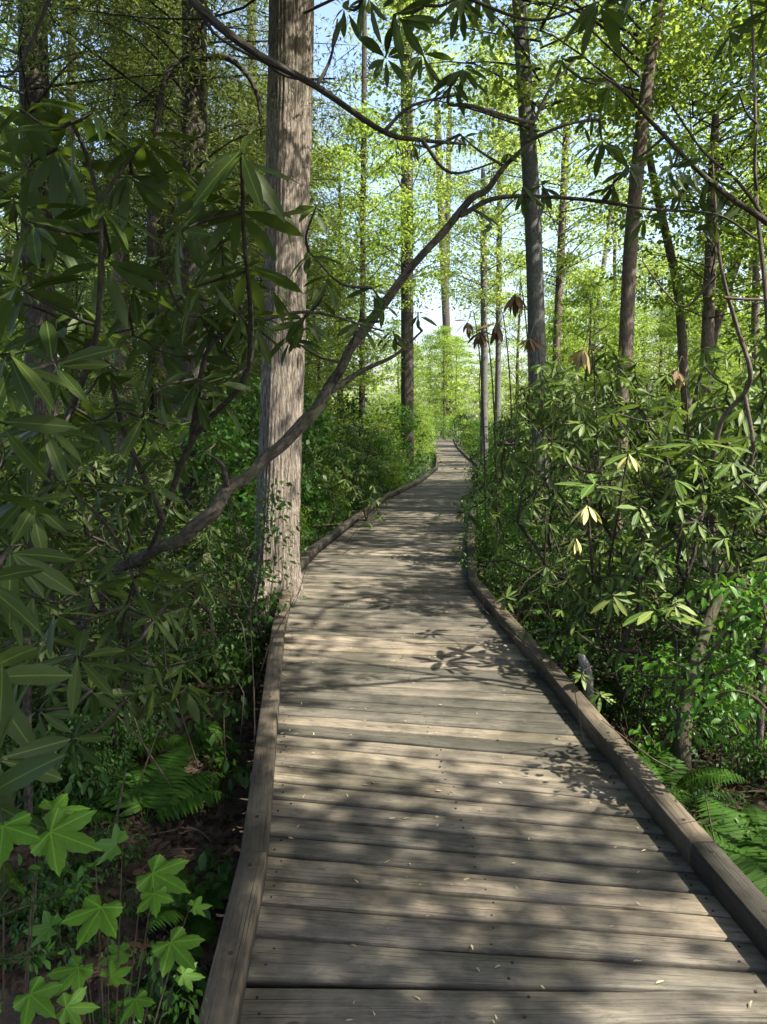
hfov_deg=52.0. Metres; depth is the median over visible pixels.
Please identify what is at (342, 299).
hemlock tree
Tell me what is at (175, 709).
seedling
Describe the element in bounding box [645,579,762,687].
leafy shrub
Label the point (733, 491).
rhododendron shrub
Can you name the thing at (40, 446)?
rhododendron shrub
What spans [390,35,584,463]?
forest tree
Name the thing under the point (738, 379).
rhododendron shrub
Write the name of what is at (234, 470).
leafy shrub
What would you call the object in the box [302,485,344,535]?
leafy shrub
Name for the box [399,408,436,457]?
leafy shrub
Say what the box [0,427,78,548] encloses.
leafy shrub
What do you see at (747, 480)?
rhododendron shrub
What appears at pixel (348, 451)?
leafy shrub
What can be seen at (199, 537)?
rhododendron shrub
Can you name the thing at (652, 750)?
fern
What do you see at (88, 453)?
understory tree
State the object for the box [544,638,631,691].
leafy shrub
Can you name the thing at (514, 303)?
dead rhododendron
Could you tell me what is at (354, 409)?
leafy shrub
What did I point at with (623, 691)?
fallen branch
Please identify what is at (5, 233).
hemlock tree
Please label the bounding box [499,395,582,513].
leafy shrub
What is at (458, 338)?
understory tree
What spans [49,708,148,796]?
leafy shrub
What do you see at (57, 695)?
leafy shrub
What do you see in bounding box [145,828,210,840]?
fallen branch
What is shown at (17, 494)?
rhododendron shrub
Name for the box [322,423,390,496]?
rhododendron shrub
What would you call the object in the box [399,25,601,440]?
forest tree
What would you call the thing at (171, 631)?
leafy shrub
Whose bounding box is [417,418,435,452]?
leafy shrub
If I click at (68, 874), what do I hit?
fern
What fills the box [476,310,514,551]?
dead rhododendron
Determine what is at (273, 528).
leafy shoot
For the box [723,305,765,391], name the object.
understory tree
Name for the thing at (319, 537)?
leafy shrub
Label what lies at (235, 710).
seedling
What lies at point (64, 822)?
maple seedling
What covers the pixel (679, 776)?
fern
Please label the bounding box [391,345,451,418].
understory tree
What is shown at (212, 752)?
fern
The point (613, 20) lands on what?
tree
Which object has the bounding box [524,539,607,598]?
leafy shrub
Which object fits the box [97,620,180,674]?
leafy shrub
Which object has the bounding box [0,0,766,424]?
sky
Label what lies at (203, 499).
rhododendron shrub
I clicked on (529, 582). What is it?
leafy shrub
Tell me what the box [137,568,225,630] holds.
leafy shrub
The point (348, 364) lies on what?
understory tree
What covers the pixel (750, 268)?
forest tree
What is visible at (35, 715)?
leafy shrub
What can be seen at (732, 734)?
leafy shrub
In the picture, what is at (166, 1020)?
fern
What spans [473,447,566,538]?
leafy shrub
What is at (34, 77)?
hemlock tree
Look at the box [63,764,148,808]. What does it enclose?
seedling
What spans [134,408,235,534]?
leafy shrub
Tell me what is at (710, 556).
leafy shrub
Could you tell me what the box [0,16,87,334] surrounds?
forest tree
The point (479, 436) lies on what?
leafy shrub
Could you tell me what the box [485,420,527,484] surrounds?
leafy shrub
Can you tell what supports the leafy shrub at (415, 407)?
on the ground at (10, 1012)
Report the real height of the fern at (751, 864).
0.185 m
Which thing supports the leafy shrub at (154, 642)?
on the ground at (10, 1012)
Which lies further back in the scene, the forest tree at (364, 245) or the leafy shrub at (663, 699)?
the forest tree at (364, 245)
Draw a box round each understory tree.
[0,182,148,490]
[0,325,24,440]
[0,358,23,435]
[1,319,25,429]
[60,298,148,464]
[76,321,146,463]
[81,255,156,448]
[226,281,371,440]
[239,240,407,458]
[305,275,377,424]
[365,321,441,416]
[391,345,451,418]
[399,333,445,434]
[414,325,490,437]
[417,335,492,435]
[449,321,515,424]
[500,306,607,410]
[508,321,603,414]
[513,294,601,411]
[514,329,551,400]
[519,277,668,482]
[568,302,674,454]
[628,305,734,450]
[633,277,756,473]
[657,288,763,429]
[658,319,741,401]
[677,310,766,458]
[689,322,765,397]
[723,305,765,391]
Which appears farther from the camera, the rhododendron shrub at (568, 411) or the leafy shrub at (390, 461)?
the leafy shrub at (390, 461)
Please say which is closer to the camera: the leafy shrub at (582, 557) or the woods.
the leafy shrub at (582, 557)
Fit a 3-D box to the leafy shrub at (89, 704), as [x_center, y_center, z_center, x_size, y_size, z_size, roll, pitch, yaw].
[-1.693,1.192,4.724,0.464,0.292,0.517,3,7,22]
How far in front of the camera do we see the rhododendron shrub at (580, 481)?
13.95 m
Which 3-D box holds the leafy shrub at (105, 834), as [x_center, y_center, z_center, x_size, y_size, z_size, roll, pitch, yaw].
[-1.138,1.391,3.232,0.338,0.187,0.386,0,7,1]
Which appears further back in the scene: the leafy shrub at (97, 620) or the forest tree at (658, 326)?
the forest tree at (658, 326)
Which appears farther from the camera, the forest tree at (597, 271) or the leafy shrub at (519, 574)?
the forest tree at (597, 271)
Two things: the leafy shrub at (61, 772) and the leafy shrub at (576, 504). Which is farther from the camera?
the leafy shrub at (576, 504)
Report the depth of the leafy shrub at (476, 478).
15.45 m
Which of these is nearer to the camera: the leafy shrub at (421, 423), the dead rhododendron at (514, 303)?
the dead rhododendron at (514, 303)
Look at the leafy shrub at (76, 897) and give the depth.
2.79 m
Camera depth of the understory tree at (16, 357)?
24.39 m
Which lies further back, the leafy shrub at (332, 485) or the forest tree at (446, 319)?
the forest tree at (446, 319)
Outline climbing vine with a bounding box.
[642,144,765,683]
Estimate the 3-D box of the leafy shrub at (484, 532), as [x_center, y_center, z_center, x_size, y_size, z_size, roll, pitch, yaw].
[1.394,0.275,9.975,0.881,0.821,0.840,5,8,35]
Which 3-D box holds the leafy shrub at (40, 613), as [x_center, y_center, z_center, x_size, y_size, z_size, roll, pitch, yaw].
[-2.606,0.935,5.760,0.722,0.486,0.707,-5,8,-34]
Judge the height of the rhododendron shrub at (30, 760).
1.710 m
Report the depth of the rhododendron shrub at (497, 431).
13.41 m
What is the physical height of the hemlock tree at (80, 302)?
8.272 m
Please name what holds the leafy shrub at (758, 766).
on the ground at (10, 1012)
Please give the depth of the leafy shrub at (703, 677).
4.92 m
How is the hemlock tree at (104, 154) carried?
on the ground at (10, 1012)
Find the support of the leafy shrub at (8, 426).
on the ground at (10, 1012)
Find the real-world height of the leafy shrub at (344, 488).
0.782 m
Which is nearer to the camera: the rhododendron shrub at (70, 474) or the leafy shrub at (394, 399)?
the rhododendron shrub at (70, 474)
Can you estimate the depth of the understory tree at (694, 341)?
39.34 m
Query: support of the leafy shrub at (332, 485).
on the ground at (10, 1012)
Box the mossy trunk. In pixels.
[671,564,736,771]
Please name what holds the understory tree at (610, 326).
on the ground at (10, 1012)
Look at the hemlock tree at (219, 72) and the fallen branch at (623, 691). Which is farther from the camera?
the hemlock tree at (219, 72)
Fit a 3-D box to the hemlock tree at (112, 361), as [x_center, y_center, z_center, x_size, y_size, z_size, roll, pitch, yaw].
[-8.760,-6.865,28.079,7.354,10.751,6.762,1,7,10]
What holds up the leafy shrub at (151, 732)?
on the ground at (10, 1012)
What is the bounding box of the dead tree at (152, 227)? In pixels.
[113,54,196,461]
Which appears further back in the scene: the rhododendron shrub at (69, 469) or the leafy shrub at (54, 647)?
the rhododendron shrub at (69, 469)
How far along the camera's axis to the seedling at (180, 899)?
2.88 m
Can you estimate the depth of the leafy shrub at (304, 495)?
11.03 m
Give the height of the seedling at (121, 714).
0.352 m
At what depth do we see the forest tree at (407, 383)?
25.80 m
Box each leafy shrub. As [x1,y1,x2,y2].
[0,424,92,547]
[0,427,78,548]
[0,724,115,805]
[0,869,105,974]
[0,879,17,929]
[1,720,39,792]
[2,607,64,654]
[2,622,118,713]
[4,425,99,547]
[13,685,82,728]
[13,751,113,809]
[20,679,95,730]
[24,863,142,963]
[32,562,140,652]
[34,722,138,790]
[36,705,171,780]
[39,545,136,634]
[43,633,190,729]
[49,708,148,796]
[50,741,136,797]
[55,540,134,611]
[63,686,144,730]
[70,813,155,880]
[80,672,157,727]
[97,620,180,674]
[106,552,240,648]
[111,437,180,534]
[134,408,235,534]
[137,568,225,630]
[137,657,198,716]
[138,533,202,596]
[143,417,212,520]
[143,628,192,658]
[150,639,199,663]
[152,412,258,551]
[159,527,227,582]
[168,535,246,582]
[177,630,261,690]
[188,365,339,534]
[205,633,265,664]
[212,440,257,518]
[216,497,255,582]
[226,391,339,521]
[300,470,335,537]
[300,507,314,549]
[301,388,352,483]
[301,408,362,510]
[301,464,354,523]
[301,534,326,545]
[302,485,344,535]
[322,437,364,482]
[322,481,351,523]
[326,393,387,463]
[338,458,384,509]
[340,435,378,483]
[344,469,374,506]
[352,412,409,475]
[353,430,408,486]
[355,397,396,435]
[359,479,376,507]
[363,465,392,498]
[365,400,431,473]
[376,398,400,427]
[376,456,411,491]
[380,462,410,492]
[383,393,422,441]
[388,455,411,483]
[390,395,439,460]
[393,400,437,462]
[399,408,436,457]
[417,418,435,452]
[424,415,435,443]
[429,418,443,438]
[431,416,457,439]
[444,415,459,438]
[448,413,476,447]
[452,418,479,452]
[452,490,533,572]
[454,461,525,522]
[457,504,518,559]
[458,458,502,508]
[459,419,478,446]
[459,464,526,530]
[464,421,498,458]
[466,485,568,579]
[469,418,493,454]
[469,420,493,450]
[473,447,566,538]
[475,491,529,537]
[479,417,519,468]
[479,428,506,458]
[482,522,554,596]
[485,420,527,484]
[493,402,521,421]
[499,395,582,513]
[507,575,556,607]
[519,620,538,639]
[520,574,615,644]
[522,530,563,567]
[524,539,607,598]
[526,588,573,613]
[527,479,623,570]
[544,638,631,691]
[565,536,631,596]
[571,568,638,641]
[586,636,643,663]
[594,682,626,714]
[596,689,667,729]
[597,596,743,699]
[603,554,685,621]
[603,641,703,732]
[604,375,697,487]
[613,520,711,606]
[631,428,667,493]
[641,636,758,716]
[643,702,764,758]
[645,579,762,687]
[658,575,703,625]
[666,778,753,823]
[667,631,766,773]
[669,532,766,661]
[684,542,725,581]
[690,532,740,571]
[703,799,766,881]
[721,730,766,800]
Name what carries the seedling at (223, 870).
on the ground at (10, 1012)
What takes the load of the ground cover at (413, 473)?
on the ground at (10, 1012)
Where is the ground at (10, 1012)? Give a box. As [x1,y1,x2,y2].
[0,426,766,1023]
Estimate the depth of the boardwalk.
2.99 m
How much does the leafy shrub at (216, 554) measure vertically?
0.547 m
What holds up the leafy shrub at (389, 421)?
on the ground at (10, 1012)
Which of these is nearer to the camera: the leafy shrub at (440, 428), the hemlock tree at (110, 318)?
the hemlock tree at (110, 318)
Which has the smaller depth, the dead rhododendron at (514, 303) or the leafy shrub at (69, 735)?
the leafy shrub at (69, 735)
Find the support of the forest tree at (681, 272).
on the ground at (10, 1012)
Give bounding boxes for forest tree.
[0,0,239,439]
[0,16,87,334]
[0,232,24,404]
[130,0,402,434]
[210,161,398,391]
[211,124,393,391]
[245,141,445,421]
[305,0,477,465]
[311,0,525,469]
[321,0,725,536]
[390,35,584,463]
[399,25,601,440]
[412,0,734,472]
[423,101,474,436]
[423,106,472,435]
[434,0,766,533]
[454,252,553,403]
[491,0,766,494]
[506,254,643,398]
[520,161,670,441]
[523,178,691,384]
[548,0,766,523]
[580,275,663,379]
[588,0,766,476]
[592,249,688,407]
[596,247,698,397]
[620,0,766,483]
[634,256,701,397]
[638,272,739,405]
[653,169,766,387]
[664,158,766,391]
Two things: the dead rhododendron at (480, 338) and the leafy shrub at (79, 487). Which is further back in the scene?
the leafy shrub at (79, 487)
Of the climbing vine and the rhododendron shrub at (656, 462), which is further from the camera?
the rhododendron shrub at (656, 462)
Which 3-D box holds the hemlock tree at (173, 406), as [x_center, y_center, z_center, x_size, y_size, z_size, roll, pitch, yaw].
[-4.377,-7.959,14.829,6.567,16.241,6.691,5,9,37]
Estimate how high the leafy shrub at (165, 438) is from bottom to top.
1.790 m
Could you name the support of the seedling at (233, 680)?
on the ground at (10, 1012)
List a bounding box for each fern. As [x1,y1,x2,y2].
[0,853,91,973]
[0,862,103,920]
[13,793,123,844]
[50,728,182,777]
[86,967,199,1023]
[93,744,230,824]
[134,870,233,945]
[167,721,248,770]
[186,642,267,675]
[535,639,572,657]
[624,740,660,758]
[635,745,749,806]
[696,795,766,856]
[723,827,766,897]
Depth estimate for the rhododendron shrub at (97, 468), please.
7.00 m
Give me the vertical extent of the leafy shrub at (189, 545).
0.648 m
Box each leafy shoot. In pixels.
[180,513,299,651]
[193,431,313,654]
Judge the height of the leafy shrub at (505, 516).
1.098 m
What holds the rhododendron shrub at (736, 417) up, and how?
on the ground at (10, 1012)
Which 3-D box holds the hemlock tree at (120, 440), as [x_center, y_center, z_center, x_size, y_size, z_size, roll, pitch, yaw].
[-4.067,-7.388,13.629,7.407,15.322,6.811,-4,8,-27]
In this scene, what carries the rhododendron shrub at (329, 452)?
on the ground at (10, 1012)
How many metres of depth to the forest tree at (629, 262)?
11.90 m
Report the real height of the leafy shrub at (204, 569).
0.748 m
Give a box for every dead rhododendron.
[455,310,487,550]
[468,320,498,568]
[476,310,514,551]
[496,281,532,558]
[519,326,546,560]
[567,334,603,568]
[660,356,689,479]
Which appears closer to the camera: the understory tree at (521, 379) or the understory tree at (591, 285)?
the understory tree at (591, 285)
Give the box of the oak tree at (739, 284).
[626,0,766,372]
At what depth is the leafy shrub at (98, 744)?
3.85 m
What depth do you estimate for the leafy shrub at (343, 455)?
14.35 m
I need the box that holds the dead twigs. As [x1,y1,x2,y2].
[0,489,766,1022]
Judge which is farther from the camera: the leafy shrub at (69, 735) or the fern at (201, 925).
the leafy shrub at (69, 735)
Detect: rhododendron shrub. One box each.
[0,98,383,844]
[0,434,137,597]
[0,438,135,553]
[0,455,20,567]
[0,478,189,691]
[0,488,87,712]
[0,495,77,894]
[11,543,214,777]
[41,533,237,682]
[50,44,757,711]
[55,452,217,599]
[88,457,236,559]
[119,519,272,644]
[178,475,254,574]
[234,431,341,503]
[301,443,384,530]
[303,428,350,481]
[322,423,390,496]
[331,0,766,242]
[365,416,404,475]
[456,360,632,562]
[460,383,604,529]
[461,412,588,505]
[465,389,682,612]
[513,535,718,712]
[516,339,676,510]
[520,358,749,552]
[520,361,766,679]
[550,434,609,511]
[557,476,740,648]
[561,439,766,722]
[565,532,759,719]
[567,453,639,623]
[580,408,706,537]
[581,390,683,499]
[604,336,766,655]
[625,409,766,582]
[626,342,766,522]
[632,413,765,497]
[648,453,766,688]
[665,374,766,564]
[694,376,766,484]
[725,383,766,516]
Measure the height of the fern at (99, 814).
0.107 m
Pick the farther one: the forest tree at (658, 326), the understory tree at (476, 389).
the understory tree at (476, 389)
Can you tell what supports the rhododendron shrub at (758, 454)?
on the ground at (10, 1012)
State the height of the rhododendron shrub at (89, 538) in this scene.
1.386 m
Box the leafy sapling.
[619,560,766,746]
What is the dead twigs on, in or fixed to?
on the ground at (10, 1012)
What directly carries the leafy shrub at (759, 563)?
on the ground at (10, 1012)
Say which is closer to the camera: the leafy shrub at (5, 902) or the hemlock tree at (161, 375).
the leafy shrub at (5, 902)
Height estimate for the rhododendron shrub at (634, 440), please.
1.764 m
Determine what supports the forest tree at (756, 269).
on the ground at (10, 1012)
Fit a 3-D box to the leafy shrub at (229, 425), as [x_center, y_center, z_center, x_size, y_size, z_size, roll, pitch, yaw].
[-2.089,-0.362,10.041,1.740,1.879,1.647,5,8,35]
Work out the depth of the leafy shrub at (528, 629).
6.53 m
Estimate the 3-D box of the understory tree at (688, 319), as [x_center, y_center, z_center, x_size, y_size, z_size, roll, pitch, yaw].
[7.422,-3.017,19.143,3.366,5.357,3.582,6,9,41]
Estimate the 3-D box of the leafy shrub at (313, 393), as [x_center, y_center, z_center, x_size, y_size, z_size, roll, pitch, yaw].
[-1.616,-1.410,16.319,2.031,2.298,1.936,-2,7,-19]
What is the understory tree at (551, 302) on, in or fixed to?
on the ground at (10, 1012)
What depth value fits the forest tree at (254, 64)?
18.54 m
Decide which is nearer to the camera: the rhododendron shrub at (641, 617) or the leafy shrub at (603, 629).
the rhododendron shrub at (641, 617)
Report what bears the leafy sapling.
on the ground at (10, 1012)
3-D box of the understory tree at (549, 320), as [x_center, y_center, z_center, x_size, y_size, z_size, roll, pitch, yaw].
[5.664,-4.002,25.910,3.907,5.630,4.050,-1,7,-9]
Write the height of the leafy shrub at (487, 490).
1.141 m
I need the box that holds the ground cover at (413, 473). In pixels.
[1,437,766,729]
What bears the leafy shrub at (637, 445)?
on the ground at (10, 1012)
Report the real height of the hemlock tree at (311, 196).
9.092 m
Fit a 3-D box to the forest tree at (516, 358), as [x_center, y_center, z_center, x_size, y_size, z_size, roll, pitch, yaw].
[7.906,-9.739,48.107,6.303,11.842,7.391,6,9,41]
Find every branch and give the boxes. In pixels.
[102,768,126,877]
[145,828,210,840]
[195,53,262,139]
[608,649,662,730]
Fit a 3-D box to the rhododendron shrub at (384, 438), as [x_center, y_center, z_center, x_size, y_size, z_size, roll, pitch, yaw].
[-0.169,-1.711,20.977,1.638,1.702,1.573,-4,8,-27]
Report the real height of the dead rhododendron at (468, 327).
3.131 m
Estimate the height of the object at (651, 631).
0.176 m
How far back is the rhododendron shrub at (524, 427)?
8.24 m
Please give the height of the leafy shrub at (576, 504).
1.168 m
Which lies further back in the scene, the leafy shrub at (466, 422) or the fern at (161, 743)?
the leafy shrub at (466, 422)
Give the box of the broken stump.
[578,653,595,707]
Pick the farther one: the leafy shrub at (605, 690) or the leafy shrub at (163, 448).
the leafy shrub at (163, 448)
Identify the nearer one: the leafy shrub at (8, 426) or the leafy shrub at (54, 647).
the leafy shrub at (54, 647)
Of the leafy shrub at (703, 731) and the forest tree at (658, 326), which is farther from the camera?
the forest tree at (658, 326)
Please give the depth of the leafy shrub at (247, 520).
8.74 m
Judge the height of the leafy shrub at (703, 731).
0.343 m
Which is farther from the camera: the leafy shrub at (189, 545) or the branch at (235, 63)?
the branch at (235, 63)
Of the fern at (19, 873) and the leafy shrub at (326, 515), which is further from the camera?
the leafy shrub at (326, 515)
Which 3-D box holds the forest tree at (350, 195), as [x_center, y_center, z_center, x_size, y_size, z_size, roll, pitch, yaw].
[-1.859,-8.682,33.479,9.357,13.167,7.980,-1,7,-5]
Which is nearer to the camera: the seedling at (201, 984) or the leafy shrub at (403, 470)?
the seedling at (201, 984)
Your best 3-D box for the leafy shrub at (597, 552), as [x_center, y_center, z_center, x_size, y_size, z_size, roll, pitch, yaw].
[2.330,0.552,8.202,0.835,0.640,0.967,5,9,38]
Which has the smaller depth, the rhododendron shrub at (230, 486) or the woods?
the rhododendron shrub at (230, 486)
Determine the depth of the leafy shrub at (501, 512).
10.93 m
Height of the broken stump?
0.397 m
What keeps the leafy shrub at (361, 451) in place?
on the ground at (10, 1012)
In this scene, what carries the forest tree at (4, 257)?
on the ground at (10, 1012)
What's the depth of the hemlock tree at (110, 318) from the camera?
14.75 m
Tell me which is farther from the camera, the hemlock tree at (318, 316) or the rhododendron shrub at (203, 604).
the hemlock tree at (318, 316)
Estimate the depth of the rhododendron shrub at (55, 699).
4.49 m
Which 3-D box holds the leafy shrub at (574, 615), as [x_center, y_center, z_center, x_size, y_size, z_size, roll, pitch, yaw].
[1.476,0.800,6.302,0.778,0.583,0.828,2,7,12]
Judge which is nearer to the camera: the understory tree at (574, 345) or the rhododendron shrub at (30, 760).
the rhododendron shrub at (30, 760)
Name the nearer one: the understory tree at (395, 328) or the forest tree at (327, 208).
the forest tree at (327, 208)
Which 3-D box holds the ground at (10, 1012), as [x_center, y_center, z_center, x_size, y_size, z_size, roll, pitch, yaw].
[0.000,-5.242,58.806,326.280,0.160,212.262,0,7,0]
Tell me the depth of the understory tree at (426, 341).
72.74 m
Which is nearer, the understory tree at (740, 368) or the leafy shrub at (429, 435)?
the understory tree at (740, 368)
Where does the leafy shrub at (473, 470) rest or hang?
on the ground at (10, 1012)
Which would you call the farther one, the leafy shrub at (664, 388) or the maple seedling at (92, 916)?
the leafy shrub at (664, 388)
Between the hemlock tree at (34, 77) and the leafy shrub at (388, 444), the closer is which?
the hemlock tree at (34, 77)
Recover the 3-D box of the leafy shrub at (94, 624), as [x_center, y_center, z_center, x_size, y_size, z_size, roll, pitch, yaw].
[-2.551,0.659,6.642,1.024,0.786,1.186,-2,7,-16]
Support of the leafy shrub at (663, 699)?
on the ground at (10, 1012)
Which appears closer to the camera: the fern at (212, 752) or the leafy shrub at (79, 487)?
the fern at (212, 752)
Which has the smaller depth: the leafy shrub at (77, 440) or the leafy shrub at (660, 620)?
the leafy shrub at (660, 620)
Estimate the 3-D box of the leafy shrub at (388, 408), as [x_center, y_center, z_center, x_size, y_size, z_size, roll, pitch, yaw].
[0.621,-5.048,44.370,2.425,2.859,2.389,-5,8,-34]
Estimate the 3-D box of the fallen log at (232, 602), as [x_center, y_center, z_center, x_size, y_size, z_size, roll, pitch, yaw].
[-1.564,0.899,7.352,0.586,0.141,0.126,-5,9,-37]
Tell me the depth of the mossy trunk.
4.16 m
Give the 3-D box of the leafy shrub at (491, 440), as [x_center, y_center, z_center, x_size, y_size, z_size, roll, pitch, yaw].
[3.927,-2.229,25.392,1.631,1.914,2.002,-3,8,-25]
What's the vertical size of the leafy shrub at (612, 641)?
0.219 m
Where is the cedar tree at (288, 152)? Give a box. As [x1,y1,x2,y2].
[0,0,621,637]
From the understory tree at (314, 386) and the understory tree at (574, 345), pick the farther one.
the understory tree at (574, 345)
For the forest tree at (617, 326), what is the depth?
49.98 m
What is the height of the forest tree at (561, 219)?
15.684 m
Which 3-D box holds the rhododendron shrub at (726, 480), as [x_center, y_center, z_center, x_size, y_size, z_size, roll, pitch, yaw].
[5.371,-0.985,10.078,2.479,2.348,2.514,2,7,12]
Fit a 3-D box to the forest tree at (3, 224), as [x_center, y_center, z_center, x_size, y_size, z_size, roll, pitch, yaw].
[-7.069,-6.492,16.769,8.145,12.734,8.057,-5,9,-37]
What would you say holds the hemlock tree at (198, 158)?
on the ground at (10, 1012)
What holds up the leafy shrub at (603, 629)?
on the ground at (10, 1012)
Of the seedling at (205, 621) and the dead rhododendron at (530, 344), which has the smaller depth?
the seedling at (205, 621)
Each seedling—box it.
[0,793,101,1023]
[0,976,99,1023]
[21,827,117,887]
[23,824,211,1023]
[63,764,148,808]
[85,698,150,749]
[102,937,207,1023]
[120,933,207,1011]
[124,872,223,930]
[134,692,178,730]
[158,652,206,677]
[180,719,232,748]
[184,685,261,732]
[190,608,253,645]
[194,844,236,881]
[208,749,252,791]
[219,659,259,690]
[449,550,507,588]
[525,551,570,586]
[537,608,592,658]
[629,723,705,761]
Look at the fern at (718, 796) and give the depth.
3.69 m
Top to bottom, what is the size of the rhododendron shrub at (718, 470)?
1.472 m
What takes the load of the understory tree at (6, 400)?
on the ground at (10, 1012)
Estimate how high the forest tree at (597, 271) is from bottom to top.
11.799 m
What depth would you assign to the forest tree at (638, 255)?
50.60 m
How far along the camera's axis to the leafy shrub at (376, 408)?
27.18 m
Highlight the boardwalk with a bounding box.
[198,435,766,1023]
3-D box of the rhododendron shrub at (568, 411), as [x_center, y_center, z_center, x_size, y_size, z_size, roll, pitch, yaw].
[1.523,-0.127,6.721,1.699,1.824,1.464,-1,7,-9]
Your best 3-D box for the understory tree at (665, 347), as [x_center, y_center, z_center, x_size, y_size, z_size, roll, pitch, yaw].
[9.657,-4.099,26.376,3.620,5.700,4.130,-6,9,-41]
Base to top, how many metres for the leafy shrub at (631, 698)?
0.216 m
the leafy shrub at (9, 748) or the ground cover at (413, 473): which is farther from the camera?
the ground cover at (413, 473)
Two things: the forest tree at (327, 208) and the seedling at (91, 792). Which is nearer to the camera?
the seedling at (91, 792)
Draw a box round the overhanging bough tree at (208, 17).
[0,0,551,181]
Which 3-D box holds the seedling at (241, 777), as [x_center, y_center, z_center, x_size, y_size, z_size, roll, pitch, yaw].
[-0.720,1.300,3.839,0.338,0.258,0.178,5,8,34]
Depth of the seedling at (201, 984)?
2.46 m
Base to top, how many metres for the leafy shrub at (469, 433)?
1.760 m
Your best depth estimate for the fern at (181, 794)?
3.67 m
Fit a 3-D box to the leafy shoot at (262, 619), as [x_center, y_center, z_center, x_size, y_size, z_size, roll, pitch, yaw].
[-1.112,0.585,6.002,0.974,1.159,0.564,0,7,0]
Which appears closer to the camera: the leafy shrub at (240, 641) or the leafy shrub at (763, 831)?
the leafy shrub at (763, 831)
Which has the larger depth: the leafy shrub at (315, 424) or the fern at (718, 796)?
the leafy shrub at (315, 424)
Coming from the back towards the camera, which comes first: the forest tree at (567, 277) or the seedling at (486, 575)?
the forest tree at (567, 277)
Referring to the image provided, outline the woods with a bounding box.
[3,336,761,439]
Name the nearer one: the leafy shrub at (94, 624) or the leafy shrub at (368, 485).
the leafy shrub at (94, 624)
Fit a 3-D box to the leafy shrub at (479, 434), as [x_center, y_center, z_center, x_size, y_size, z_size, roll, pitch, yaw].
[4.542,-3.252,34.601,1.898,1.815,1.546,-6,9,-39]
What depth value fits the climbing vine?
4.71 m
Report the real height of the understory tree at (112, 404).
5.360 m
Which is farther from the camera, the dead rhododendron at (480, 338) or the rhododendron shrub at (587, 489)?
the dead rhododendron at (480, 338)
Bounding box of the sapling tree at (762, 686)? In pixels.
[750,0,766,777]
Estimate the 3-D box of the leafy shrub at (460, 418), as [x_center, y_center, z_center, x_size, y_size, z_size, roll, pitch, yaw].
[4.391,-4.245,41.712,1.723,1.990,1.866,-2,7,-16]
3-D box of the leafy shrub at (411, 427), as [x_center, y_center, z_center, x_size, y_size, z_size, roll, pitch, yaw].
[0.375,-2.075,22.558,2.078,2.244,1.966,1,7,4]
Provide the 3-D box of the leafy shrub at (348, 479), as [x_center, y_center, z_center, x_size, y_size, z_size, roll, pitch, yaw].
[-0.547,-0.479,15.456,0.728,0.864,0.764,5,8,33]
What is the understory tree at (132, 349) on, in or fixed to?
on the ground at (10, 1012)
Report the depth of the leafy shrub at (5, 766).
3.86 m
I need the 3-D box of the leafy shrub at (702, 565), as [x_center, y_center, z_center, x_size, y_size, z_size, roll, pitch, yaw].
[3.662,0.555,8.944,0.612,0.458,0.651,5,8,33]
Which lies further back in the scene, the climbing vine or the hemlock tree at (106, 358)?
the hemlock tree at (106, 358)
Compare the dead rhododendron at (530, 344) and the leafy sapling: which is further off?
the dead rhododendron at (530, 344)
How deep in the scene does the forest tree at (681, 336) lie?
14.93 m
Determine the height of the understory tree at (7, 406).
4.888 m
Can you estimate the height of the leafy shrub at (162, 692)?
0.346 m
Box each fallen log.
[189,601,244,616]
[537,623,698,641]
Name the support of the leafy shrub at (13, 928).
on the ground at (10, 1012)
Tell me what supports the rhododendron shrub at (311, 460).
on the ground cover at (413, 473)
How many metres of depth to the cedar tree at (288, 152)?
6.96 m
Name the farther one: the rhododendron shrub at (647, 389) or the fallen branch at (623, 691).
the rhododendron shrub at (647, 389)
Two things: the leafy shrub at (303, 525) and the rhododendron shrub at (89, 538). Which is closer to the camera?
the rhododendron shrub at (89, 538)
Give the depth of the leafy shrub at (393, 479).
18.20 m
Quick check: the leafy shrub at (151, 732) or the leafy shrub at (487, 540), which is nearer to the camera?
the leafy shrub at (151, 732)
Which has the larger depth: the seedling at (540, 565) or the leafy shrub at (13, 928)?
the seedling at (540, 565)
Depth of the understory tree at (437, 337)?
57.13 m
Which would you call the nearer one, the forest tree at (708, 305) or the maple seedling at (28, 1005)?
the maple seedling at (28, 1005)
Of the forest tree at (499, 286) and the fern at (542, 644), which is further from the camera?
the forest tree at (499, 286)
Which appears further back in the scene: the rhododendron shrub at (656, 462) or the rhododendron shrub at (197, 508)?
the rhododendron shrub at (656, 462)
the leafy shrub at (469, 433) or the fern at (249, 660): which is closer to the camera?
the fern at (249, 660)
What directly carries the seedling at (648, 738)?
on the ground at (10, 1012)
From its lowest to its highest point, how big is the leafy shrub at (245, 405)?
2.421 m
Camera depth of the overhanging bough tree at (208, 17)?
2.85 m
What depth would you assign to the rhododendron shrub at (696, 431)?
13.78 m
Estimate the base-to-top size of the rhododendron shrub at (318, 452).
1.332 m
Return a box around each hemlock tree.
[0,0,266,536]
[0,0,351,504]
[0,0,481,554]
[0,2,347,480]
[0,125,90,433]
[4,0,362,472]
[6,145,148,463]
[9,0,263,476]
[21,251,143,438]
[56,182,156,438]
[57,206,146,456]
[100,44,367,481]
[147,61,436,472]
[208,64,414,457]
[210,104,358,435]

